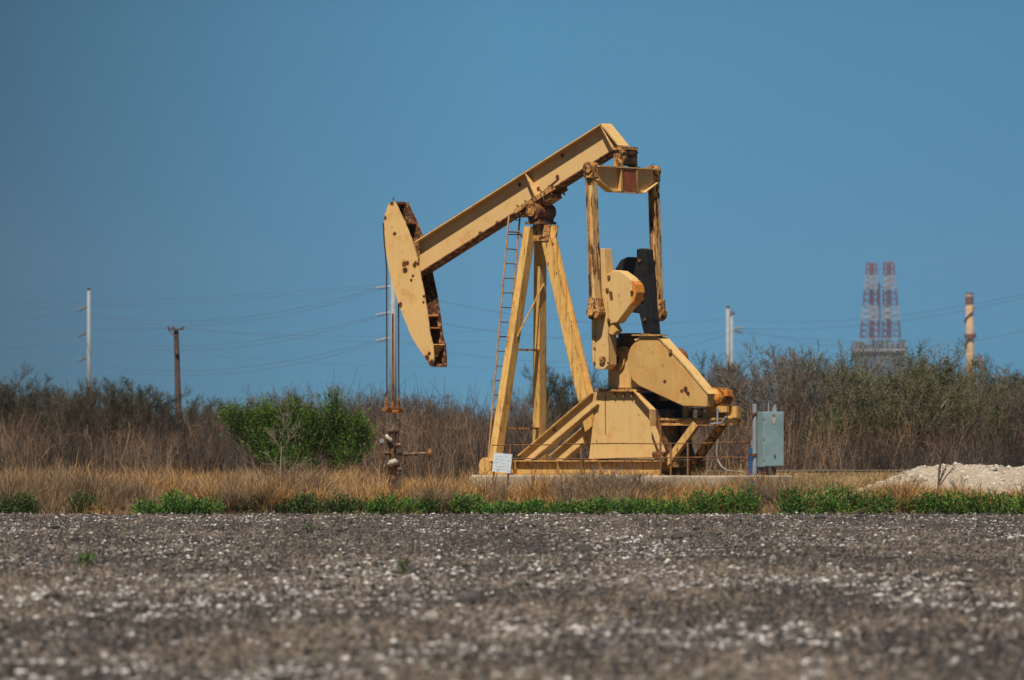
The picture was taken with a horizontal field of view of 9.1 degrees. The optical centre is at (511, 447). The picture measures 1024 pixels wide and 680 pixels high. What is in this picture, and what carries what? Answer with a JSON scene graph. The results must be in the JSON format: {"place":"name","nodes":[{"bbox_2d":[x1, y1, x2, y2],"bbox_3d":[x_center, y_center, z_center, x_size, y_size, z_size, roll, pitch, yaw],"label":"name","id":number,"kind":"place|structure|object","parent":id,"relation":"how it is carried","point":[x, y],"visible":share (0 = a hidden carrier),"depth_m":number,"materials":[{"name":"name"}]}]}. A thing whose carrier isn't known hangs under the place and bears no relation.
{"place":"outdoors","nodes":[
{"label":"outdoors","id":0,"kind":"place"},
{"bbox_2d":[0,508,1023,679],"bbox_3d":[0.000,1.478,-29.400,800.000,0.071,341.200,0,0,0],"label":"field","id":1,"kind":"structure","parent":0,"point":[578,586],"depth_m":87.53,"materials":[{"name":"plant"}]},
{"bbox_2d":[72,549,96,566],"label":"field weed","id":2,"kind":"object","parent":1,"relation":"on","point":[88,557],"visible":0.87,"depth_m":77.61,"materials":[{"name":"green plant"}]},
{"bbox_2d":[304,522,317,533],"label":"field weed","id":3,"kind":"object","parent":1,"relation":"on","point":[308,529],"visible":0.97,"depth_m":108.81,"materials":[{"name":"green plant"}]},
{"bbox_2d":[391,556,410,575],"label":"field weed","id":4,"kind":"object","parent":1,"relation":"on","point":[405,564],"visible":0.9,"depth_m":73.49,"materials":[{"name":"green plant"}]},
{"bbox_2d":[0,510,1023,679],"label":"soil clods","id":5,"kind":"object","parent":1,"relation":"on","point":[472,595],"visible":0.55,"depth_m":60.72,"materials":[{"name":"grey gravel"}]},
{"bbox_2d":[0,512,1023,679],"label":"cotton lint","id":6,"kind":"object","parent":1,"relation":"on","point":[505,628],"visible":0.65,"depth_m":64.14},
{"bbox_2d":[0,0,1023,436],"label":"sky","id":7,"kind":"structure","parent":0,"point":[165,151],"materials":[{"name":"blue"}]},
{"bbox_2d":[441,301,717,323],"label":"power wire","id":8,"kind":"object","parent":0,"point":[577,321],"visible":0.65,"depth_m":716.99,"materials":[{"name":"metal"}]},
{"bbox_2d":[236,452,990,506],"bbox_3d":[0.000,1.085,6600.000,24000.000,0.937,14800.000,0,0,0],"label":"ground","id":9,"kind":"structure","parent":0,"point":[863,478],"depth_m":166.76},
{"bbox_2d":[0,488,39,514],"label":"weed clump","id":10,"kind":"object","parent":9,"relation":"on","point":[27,506],"visible":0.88,"depth_m":140.87,"materials":[{"name":"green plant"}]},
{"bbox_2d":[1,385,65,443],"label":"scrub tree","id":11,"kind":"object","parent":9,"relation":"on","point":[40,408],"visible":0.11,"depth_m":274.54,"materials":[{"name":"green plant"}]},
{"bbox_2d":[0,363,84,448],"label":"scrub tree","id":12,"kind":"object","parent":9,"relation":"on","point":[8,406],"visible":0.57,"depth_m":269.84,"materials":[{"name":"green plant"}]},
{"bbox_2d":[40,376,105,451],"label":"bare tree","id":13,"kind":"object","parent":9,"relation":"on","point":[51,400],"visible":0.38,"depth_m":269.56,"materials":[{"name":"brown plant"}]},
{"bbox_2d":[44,376,111,457],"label":"scrub tree","id":14,"kind":"object","parent":9,"relation":"on","point":[80,406],"visible":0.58,"depth_m":261.64,"materials":[{"name":"green plant"}]},
{"bbox_2d":[78,288,90,389],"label":"steel pole","id":15,"kind":"object","parent":9,"relation":"on","point":[88,332],"visible":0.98,"depth_m":799.81,"materials":[{"name":"metal"}]},
{"bbox_2d":[77,318,373,349],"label":"power wire","id":16,"kind":"object","parent":15,"relation":"hanging from","point":[244,346],"visible":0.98,"depth_m":696.63,"materials":[{"name":"metal"}]},
{"bbox_2d":[78,343,375,375],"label":"power wire","id":17,"kind":"object","parent":15,"relation":"hanging from","point":[237,372],"visible":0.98,"depth_m":704.08,"materials":[{"name":"metal"}]},
{"bbox_2d":[79,290,375,324],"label":"power wire","id":18,"kind":"object","parent":15,"relation":"hanging from","point":[235,322],"visible":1,"depth_m":697.65,"materials":[{"name":"metal"}]},
{"bbox_2d":[65,487,104,514],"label":"weed clump","id":19,"kind":"object","parent":9,"relation":"on","point":[86,497],"visible":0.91,"depth_m":141.24,"materials":[{"name":"green plant"}]},
{"bbox_2d":[57,375,150,456],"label":"scrub tree","id":20,"kind":"object","parent":9,"relation":"on","point":[113,403],"visible":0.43,"depth_m":267.60,"materials":[{"name":"green plant"}]},
{"bbox_2d":[95,380,158,447],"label":"scrub tree","id":21,"kind":"object","parent":9,"relation":"on","point":[145,395],"visible":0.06,"depth_m":273.65,"materials":[{"name":"green plant"}]},
{"bbox_2d":[167,326,184,434],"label":"wooden pole","id":22,"kind":"object","parent":9,"relation":"on","point":[177,361],"visible":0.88,"depth_m":339.87,"materials":[{"name":"brown wood"}]},
{"bbox_2d":[0,353,159,355],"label":"power wire","id":23,"kind":"object","parent":22,"relation":"attached to","point":[51,355],"visible":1,"depth_m":344.56,"materials":[{"name":"metal"}]},
{"bbox_2d":[42,327,180,332],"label":"power wire","id":24,"kind":"object","parent":22,"relation":"attached to","point":[98,331],"visible":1,"depth_m":342.84,"materials":[{"name":"metal"}]},
{"bbox_2d":[175,325,531,335],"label":"power wire","id":25,"kind":"object","parent":22,"relation":"attached to","point":[300,335],"visible":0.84,"depth_m":334.93,"materials":[{"name":"metal"}]},
{"bbox_2d":[184,353,569,367],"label":"power wire","id":26,"kind":"object","parent":22,"relation":"attached to","point":[348,364],"visible":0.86,"depth_m":334.03,"materials":[{"name":"metal"}]},
{"bbox_2d":[158,489,194,502],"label":"weed clump","id":27,"kind":"object","parent":9,"relation":"on","point":[174,494],"visible":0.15,"depth_m":142.74,"materials":[{"name":"green plant"}]},
{"bbox_2d":[124,382,229,455],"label":"scrub tree","id":28,"kind":"object","parent":9,"relation":"on","point":[164,407],"visible":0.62,"depth_m":269.60,"materials":[{"name":"green plant"}]},
{"bbox_2d":[127,492,227,514],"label":"weed clump","id":29,"kind":"object","parent":9,"relation":"on","point":[204,507],"visible":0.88,"depth_m":140.87,"materials":[{"name":"green plant"}]},
{"bbox_2d":[171,397,230,447],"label":"bare tree","id":30,"kind":"object","parent":9,"relation":"on","point":[204,413],"visible":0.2,"depth_m":279.87,"materials":[{"name":"brown plant"}]},
{"bbox_2d":[195,395,257,446],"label":"bare tree","id":31,"kind":"object","parent":9,"relation":"on","point":[224,410],"visible":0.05,"depth_m":285.44,"materials":[{"name":"brown plant"}]},
{"bbox_2d":[204,491,284,513],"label":"weed clump","id":32,"kind":"object","parent":9,"relation":"on","point":[243,504],"visible":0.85,"depth_m":141.33,"materials":[{"name":"green plant"}]},
{"bbox_2d":[241,381,307,437],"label":"bare tree","id":33,"kind":"object","parent":9,"relation":"on","point":[249,400],"visible":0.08,"depth_m":277.82,"materials":[{"name":"brown plant"}]},
{"bbox_2d":[259,398,311,473],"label":"bare shrub","id":34,"kind":"object","parent":9,"relation":"on","point":[283,430],"visible":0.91,"depth_m":170.03,"materials":[{"name":"brown plant"}]},
{"bbox_2d":[214,383,378,479],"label":"green shrub","id":35,"kind":"object","parent":9,"relation":"on","point":[325,434],"visible":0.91,"depth_m":175.87,"materials":[{"name":"green plant"}]},
{"bbox_2d":[272,489,323,514],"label":"weed clump","id":36,"kind":"object","parent":9,"relation":"on","point":[299,505],"visible":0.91,"depth_m":141.06,"materials":[{"name":"green plant"}]},
{"bbox_2d":[264,384,355,418],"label":"bare tree","id":37,"kind":"object","parent":9,"relation":"on","point":[292,395],"visible":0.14,"depth_m":273.52,"materials":[{"name":"brown plant"}]},
{"bbox_2d":[305,489,372,514],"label":"weed clump","id":38,"kind":"object","parent":9,"relation":"on","point":[345,505],"visible":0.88,"depth_m":140.99,"materials":[{"name":"green plant"}]},
{"bbox_2d":[312,381,395,426],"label":"bare tree","id":39,"kind":"object","parent":9,"relation":"on","point":[360,404],"visible":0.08,"depth_m":279.83,"materials":[{"name":"brown plant"}]},
{"bbox_2d":[376,277,396,407],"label":"steel pole","id":40,"kind":"object","parent":9,"relation":"on","point":[392,302],"visible":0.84,"depth_m":639.76,"materials":[{"name":"metal"}]},
{"bbox_2d":[40,284,384,302],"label":"power wire","id":41,"kind":"object","parent":40,"relation":"attached to","point":[200,297],"visible":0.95,"depth_m":693.07,"materials":[{"name":"metal"}]},
{"bbox_2d":[55,288,370,306],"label":"power wire","id":42,"kind":"object","parent":40,"relation":"attached to","point":[202,301],"visible":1,"depth_m":694.78,"materials":[{"name":"metal"}]},
{"bbox_2d":[77,341,373,370],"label":"power wire","id":43,"kind":"object","parent":40,"relation":"attached to","point":[239,367],"visible":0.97,"depth_m":701.24,"materials":[{"name":"metal"}]},
{"bbox_2d":[81,316,372,345],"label":"power wire","id":44,"kind":"object","parent":40,"relation":"attached to","point":[239,342],"visible":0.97,"depth_m":698.66,"materials":[{"name":"metal"}]},
{"bbox_2d":[81,288,375,320],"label":"power wire","id":45,"kind":"object","parent":40,"relation":"attached to","point":[240,317],"visible":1,"depth_m":698.92,"materials":[{"name":"metal"}]},
{"bbox_2d":[386,466,407,502],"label":"twiggy weed","id":46,"kind":"object","parent":9,"relation":"on","point":[394,487],"visible":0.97,"depth_m":144.06,"materials":[{"name":"brown plant"}]},
{"bbox_2d":[3,383,795,456],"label":"brush","id":47,"kind":"object","parent":9,"relation":"on","point":[395,402],"depth_m":317.83,"materials":[{"name":"brown plant"}]},
{"bbox_2d":[356,490,443,514],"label":"weed clump","id":48,"kind":"object","parent":9,"relation":"on","point":[380,505],"visible":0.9,"depth_m":141.06,"materials":[{"name":"green plant"}]},
{"bbox_2d":[358,388,446,446],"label":"bare tree","id":49,"kind":"object","parent":9,"relation":"on","point":[410,402],"visible":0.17,"depth_m":276.17,"materials":[{"name":"brown plant"}]},
{"bbox_2d":[380,429,431,490],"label":"wellhead","id":50,"kind":"object","parent":9,"relation":"on","point":[392,443],"visible":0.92,"depth_m":152.69,"materials":[{"name":"metal"}]},
{"bbox_2d":[415,389,483,440],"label":"bare tree","id":51,"kind":"object","parent":9,"relation":"on","point":[455,408],"visible":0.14,"depth_m":286.16,"materials":[{"name":"brown plant"}]},
{"bbox_2d":[443,490,490,513],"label":"weed clump","id":52,"kind":"object","parent":9,"relation":"on","point":[475,501],"visible":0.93,"depth_m":141.22,"materials":[{"name":"green plant"}]},
{"bbox_2d":[448,408,494,439],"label":"bare tree","id":53,"kind":"object","parent":9,"relation":"on","point":[466,411],"visible":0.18,"depth_m":281.96,"materials":[{"name":"brown plant"}]},
{"bbox_2d":[1,501,997,514],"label":"dry grass","id":54,"kind":"structure","parent":9,"relation":"on","point":[93,510],"depth_m":141.04,"materials":[{"name":"brown plant"}]},
{"bbox_2d":[484,476,515,500],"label":"twiggy weed","id":55,"kind":"object","parent":9,"relation":"on","point":[503,489],"visible":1,"depth_m":144.64,"materials":[{"name":"brown plant"}]},
{"bbox_2d":[492,453,511,489],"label":"notice board","id":56,"kind":"object","parent":9,"relation":"on","point":[502,462],"visible":0.97,"depth_m":148.19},
{"bbox_2d":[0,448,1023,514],"bbox_3d":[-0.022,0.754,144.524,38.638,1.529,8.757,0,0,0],"label":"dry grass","id":57,"kind":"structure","parent":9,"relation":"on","point":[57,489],"depth_m":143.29,"materials":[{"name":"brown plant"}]},
{"bbox_2d":[0,369,1023,481],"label":"cane thicket","id":58,"kind":"object","parent":9,"relation":"on","point":[422,441],"visible":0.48,"depth_m":224.51,"materials":[{"name":"brown plant"}]},
{"bbox_2d":[0,362,1023,476],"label":"brush thicket","id":59,"kind":"object","parent":9,"relation":"on","point":[384,421],"visible":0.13,"depth_m":239.54,"materials":[{"name":"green plant"}]},
{"bbox_2d":[0,422,1023,481],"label":"tangled brush","id":60,"kind":"object","parent":9,"relation":"on","point":[234,463],"visible":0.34,"depth_m":225.46,"materials":[{"name":"brown plant"}]},
{"bbox_2d":[486,380,555,443],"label":"bare tree","id":61,"kind":"object","parent":9,"relation":"on","point":[525,407],"visible":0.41,"depth_m":269.94,"materials":[{"name":"brown plant"}]},
{"bbox_2d":[470,495,595,514],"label":"weed clump","id":62,"kind":"object","parent":9,"relation":"on","point":[528,507],"visible":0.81,"depth_m":141.10,"materials":[{"name":"green plant"}]},
{"bbox_2d":[522,363,607,438],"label":"scrub tree","id":63,"kind":"object","parent":9,"relation":"on","point":[561,393],"visible":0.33,"depth_m":274.73,"materials":[{"name":"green plant"}]},
{"bbox_2d":[547,468,600,502],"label":"twiggy weed","id":64,"kind":"object","parent":9,"relation":"on","point":[565,487],"visible":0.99,"depth_m":144.04,"materials":[{"name":"brown plant"}]},
{"bbox_2d":[555,367,608,426],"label":"scrub tree","id":65,"kind":"object","parent":9,"relation":"on","point":[592,385],"visible":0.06,"depth_m":279.62,"materials":[{"name":"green plant"}]},
{"bbox_2d":[575,461,652,493],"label":"twiggy weed","id":66,"kind":"object","parent":9,"relation":"on","point":[602,477],"visible":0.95,"depth_m":144.41,"materials":[{"name":"brown plant"}]},
{"bbox_2d":[471,475,791,499],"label":"concrete pad","id":67,"kind":"object","parent":9,"relation":"on","point":[523,479],"visible":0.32,"depth_m":146.58,"materials":[{"name":"grey concrete"}]},
{"bbox_2d":[382,123,741,474],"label":"pumpjack","id":68,"kind":"object","parent":67,"relation":"on","point":[655,378],"visible":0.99,"depth_m":149.20,"materials":[{"name":"paint"}]},
{"bbox_2d":[492,424,748,475],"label":"pipe rail","id":69,"kind":"object","parent":67,"relation":"on","point":[660,457],"visible":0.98,"depth_m":146.47,"materials":[{"name":"brown metal"}]},
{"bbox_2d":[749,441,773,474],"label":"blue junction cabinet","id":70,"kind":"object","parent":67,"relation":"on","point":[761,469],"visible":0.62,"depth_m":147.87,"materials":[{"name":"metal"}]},
{"bbox_2d":[716,439,746,473],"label":"conduit hose","id":71,"kind":"object","parent":70,"relation":"hanging from","point":[722,467],"visible":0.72,"depth_m":148.84,"materials":[{"name":"grey plastic"}]},
{"bbox_2d":[750,402,786,474],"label":"electrical box","id":72,"kind":"object","parent":67,"relation":"on","point":[768,427],"visible":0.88,"depth_m":147.45,"materials":[{"name":"grey metal"}]},
{"bbox_2d":[763,413,783,465],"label":"door","id":73,"kind":"structure","parent":72,"relation":"in","point":[773,438],"depth_m":147.40,"materials":[{"name":"grey metal"}]},
{"bbox_2d":[584,492,691,514],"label":"weed clump","id":74,"kind":"object","parent":9,"relation":"on","point":[637,505],"visible":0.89,"depth_m":140.98,"materials":[{"name":"green plant"}]},
{"bbox_2d":[626,472,668,497],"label":"twiggy weed","id":75,"kind":"object","parent":9,"relation":"on","point":[639,481],"visible":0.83,"depth_m":144.02,"materials":[{"name":"brown plant"}]},
{"bbox_2d":[690,350,748,434],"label":"scrub tree","id":76,"kind":"object","parent":9,"relation":"on","point":[702,366],"visible":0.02,"depth_m":289.45,"materials":[{"name":"brown plant"}]},
{"bbox_2d":[680,480,762,514],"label":"weed clump","id":77,"kind":"object","parent":9,"relation":"on","point":[732,500],"visible":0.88,"depth_m":140.99,"materials":[{"name":"green plant"}]},
{"bbox_2d":[726,306,734,426],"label":"steel pole","id":78,"kind":"object","parent":9,"relation":"on","point":[728,314],"visible":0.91,"depth_m":799.80,"materials":[{"name":"metal"}]},
{"bbox_2d":[735,294,1022,321],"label":"power wire","id":79,"kind":"object","parent":78,"relation":"attached to","point":[895,315],"visible":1,"depth_m":714.59,"materials":[{"name":"metal"}]},
{"bbox_2d":[741,298,1021,329],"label":"power wire","id":80,"kind":"object","parent":78,"relation":"attached to","point":[881,323],"visible":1,"depth_m":718.81,"materials":[{"name":"metal"}]},
{"bbox_2d":[702,361,765,456],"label":"bare tree","id":81,"kind":"object","parent":9,"relation":"on","point":[742,406],"visible":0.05,"depth_m":247.23,"materials":[{"name":"brown plant"}]},
{"bbox_2d":[730,311,742,363],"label":"steel pole","id":82,"kind":"object","parent":9,"relation":"on","point":[731,340],"visible":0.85,"depth_m":859.83,"materials":[{"name":"metal"}]},
{"bbox_2d":[744,332,935,341],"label":"power wire","id":83,"kind":"object","parent":82,"relation":"attached to","point":[833,340],"visible":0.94,"depth_m":980.71,"materials":[{"name":"metal"}]},
{"bbox_2d":[745,329,1020,347],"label":"power wire","id":84,"kind":"object","parent":82,"relation":"attached to","point":[906,347],"visible":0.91,"depth_m":770.68,"materials":[{"name":"metal"}]},
{"bbox_2d":[736,477,774,503],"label":"twiggy weed","id":85,"kind":"object","parent":9,"relation":"on","point":[762,492],"visible":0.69,"depth_m":142.77,"materials":[{"name":"brown plant"}]},
{"bbox_2d":[701,344,829,456],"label":"bare tree","id":86,"kind":"object","parent":9,"relation":"on","point":[731,366],"visible":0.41,"depth_m":239.35,"materials":[{"name":"brown plant"}]},
{"bbox_2d":[704,334,876,459],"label":"bare tree","id":87,"kind":"object","parent":9,"relation":"on","point":[814,385],"visible":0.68,"depth_m":235.60,"materials":[{"name":"brown plant"}]},
{"bbox_2d":[797,408,847,454],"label":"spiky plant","id":88,"kind":"object","parent":9,"relation":"on","point":[839,423],"visible":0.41,"depth_m":231.88,"materials":[{"name":"green plant"}]},
{"bbox_2d":[763,337,896,437],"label":"bare tree","id":89,"kind":"object","parent":9,"relation":"on","point":[798,358],"visible":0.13,"depth_m":243.30,"materials":[{"name":"brown plant"}]},
{"bbox_2d":[775,482,902,514],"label":"weed clump","id":90,"kind":"object","parent":9,"relation":"on","point":[793,502],"visible":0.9,"depth_m":140.87,"materials":[{"name":"green plant"}]},
{"bbox_2d":[803,348,886,467],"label":"budding tree","id":91,"kind":"object","parent":9,"relation":"on","point":[851,360],"visible":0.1,"depth_m":241.31,"materials":[{"name":"green plant"}]},
{"bbox_2d":[852,262,906,418],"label":"drilling rig","id":92,"kind":"object","parent":9,"relation":"on","point":[885,345],"visible":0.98,"depth_m":3596.22,"materials":[{"name":"red paint"}]},
{"bbox_2d":[795,337,991,467],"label":"budding tree","id":93,"kind":"object","parent":9,"relation":"on","point":[868,401],"visible":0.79,"depth_m":233.20,"materials":[{"name":"green plant"}]},
{"bbox_2d":[896,488,956,513],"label":"weed clump","id":94,"kind":"object","parent":9,"relation":"on","point":[935,505],"visible":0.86,"depth_m":141.09,"materials":[{"name":"green plant"}]},
{"bbox_2d":[841,462,1023,496],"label":"gravel pile","id":95,"kind":"object","parent":9,"relation":"on","point":[995,475],"visible":0.6,"depth_m":151.68,"materials":[{"name":"gravel"}]},
{"bbox_2d":[849,336,1021,465],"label":"budding tree","id":96,"kind":"object","parent":9,"relation":"on","point":[908,358],"visible":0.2,"depth_m":237.54,"materials":[{"name":"green plant"}]},
{"bbox_2d":[926,433,962,493],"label":"bare sapling","id":97,"kind":"object","parent":9,"relation":"on","point":[939,470],"visible":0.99,"depth_m":143.31,"materials":[{"name":"brown plant"}]},
{"bbox_2d":[885,355,1023,460],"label":"budding tree","id":98,"kind":"object","parent":9,"relation":"on","point":[997,400],"visible":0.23,"depth_m":241.64,"materials":[{"name":"green plant"}]},
{"bbox_2d":[947,470,969,490],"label":"twiggy weed","id":99,"kind":"object","parent":9,"relation":"on","point":[959,484],"visible":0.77,"depth_m":144.56,"materials":[{"name":"beige plant"}]},
{"bbox_2d":[906,362,1021,458],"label":"scrub tree","id":100,"kind":"object","parent":9,"relation":"on","point":[974,376],"visible":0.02,"depth_m":249.59,"materials":[{"name":"green plant"}]},
{"bbox_2d":[964,293,975,386],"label":"chimney","id":101,"kind":"object","parent":9,"relation":"on","point":[970,335],"visible":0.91,"depth_m":2598.59,"materials":[{"name":"concrete"}]},
{"bbox_2d":[936,353,1023,458],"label":"scrub tree","id":102,"kind":"object","parent":9,"relation":"on","point":[1010,376],"visible":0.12,"depth_m":247.47,"materials":[{"name":"green plant"}]},
{"bbox_2d":[939,485,1023,514],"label":"weed clump","id":103,"kind":"object","parent":9,"relation":"on","point":[1009,506],"visible":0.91,"depth_m":140.88,"materials":[{"name":"green plant"}]},
{"bbox_2d":[968,357,1023,463],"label":"bare tree","id":104,"kind":"object","parent":9,"relation":"on","point":[1014,405],"visible":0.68,"depth_m":241.55,"materials":[{"name":"brown plant"}]},
{"bbox_2d":[707,469,909,471],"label":"dirt road","id":105,"kind":"structure","parent":0,"point":[826,470],"depth_m":168.10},
{"bbox_2d":[707,468,910,494],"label":"dry grass","id":106,"kind":"structure","parent":0,"point":[810,480],"depth_m":165.88,"materials":[{"name":"brown plant"}]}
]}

